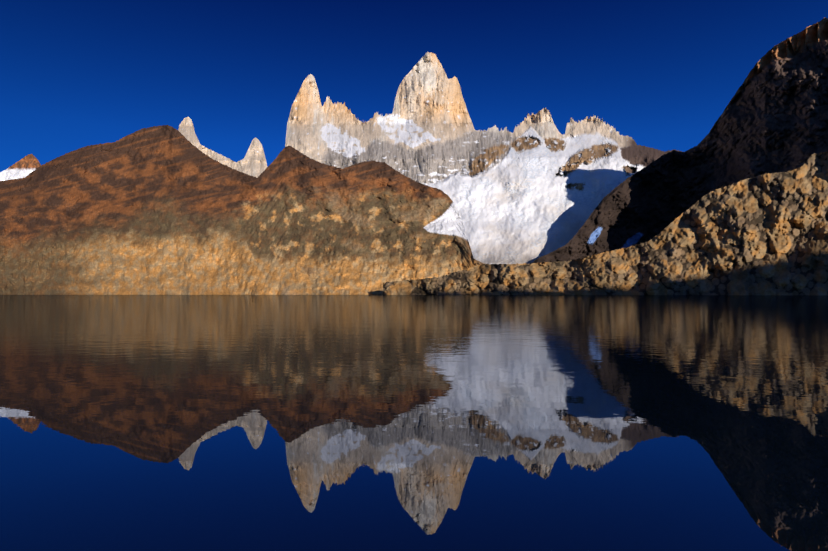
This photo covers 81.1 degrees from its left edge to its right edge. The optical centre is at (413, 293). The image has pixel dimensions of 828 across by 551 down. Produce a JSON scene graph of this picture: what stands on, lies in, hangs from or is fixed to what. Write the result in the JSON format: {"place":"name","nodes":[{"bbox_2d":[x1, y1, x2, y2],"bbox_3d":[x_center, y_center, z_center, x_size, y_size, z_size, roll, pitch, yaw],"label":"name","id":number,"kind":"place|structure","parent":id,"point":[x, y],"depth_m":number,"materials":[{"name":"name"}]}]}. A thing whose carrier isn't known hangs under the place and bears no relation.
{"place":"outdoors","nodes":[
{"label":"outdoors","id":0,"kind":"place"},
{"bbox_2d":[0,154,40,180],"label":"peak","id":1,"kind":"structure","parent":0,"point":[27,165],"depth_m":3227.78,"materials":[{"name":"white snow"}]},
{"bbox_2d":[0,125,484,294],"bbox_3d":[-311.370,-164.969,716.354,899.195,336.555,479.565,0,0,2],"label":"hill","id":2,"kind":"structure","parent":0,"point":[163,210],"depth_m":698.11,"materials":[{"name":"brown stone"}]},
{"bbox_2d":[0,295,827,550],"bbox_3d":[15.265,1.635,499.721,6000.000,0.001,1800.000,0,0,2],"label":"lake","id":3,"kind":"structure","parent":0,"point":[413,422],"depth_m":6.10,"materials":[{"name":"liquid"}]},
{"bbox_2d":[0,0,827,171],"label":"sky","id":4,"kind":"structure","parent":0,"point":[75,74],"materials":[{"name":"blue"}]},
{"bbox_2d":[178,52,681,263],"bbox_3d":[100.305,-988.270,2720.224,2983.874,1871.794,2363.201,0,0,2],"label":"mountain","id":5,"kind":"structure","parent":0,"point":[531,188],"depth_m":2512.85,"materials":[{"name":"white snow"}]},
{"bbox_2d":[383,151,827,294],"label":"slope","id":6,"kind":"structure","parent":0,"point":[765,234],"depth_m":482.95,"materials":[{"name":"brown stone"}]},
{"bbox_2d":[532,17,827,262],"bbox_3d":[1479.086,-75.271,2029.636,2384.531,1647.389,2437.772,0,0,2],"label":"ridge","id":7,"kind":"structure","parent":0,"point":[773,118],"depth_m":1636.24,"materials":[{"name":"black stone"}]}
]}

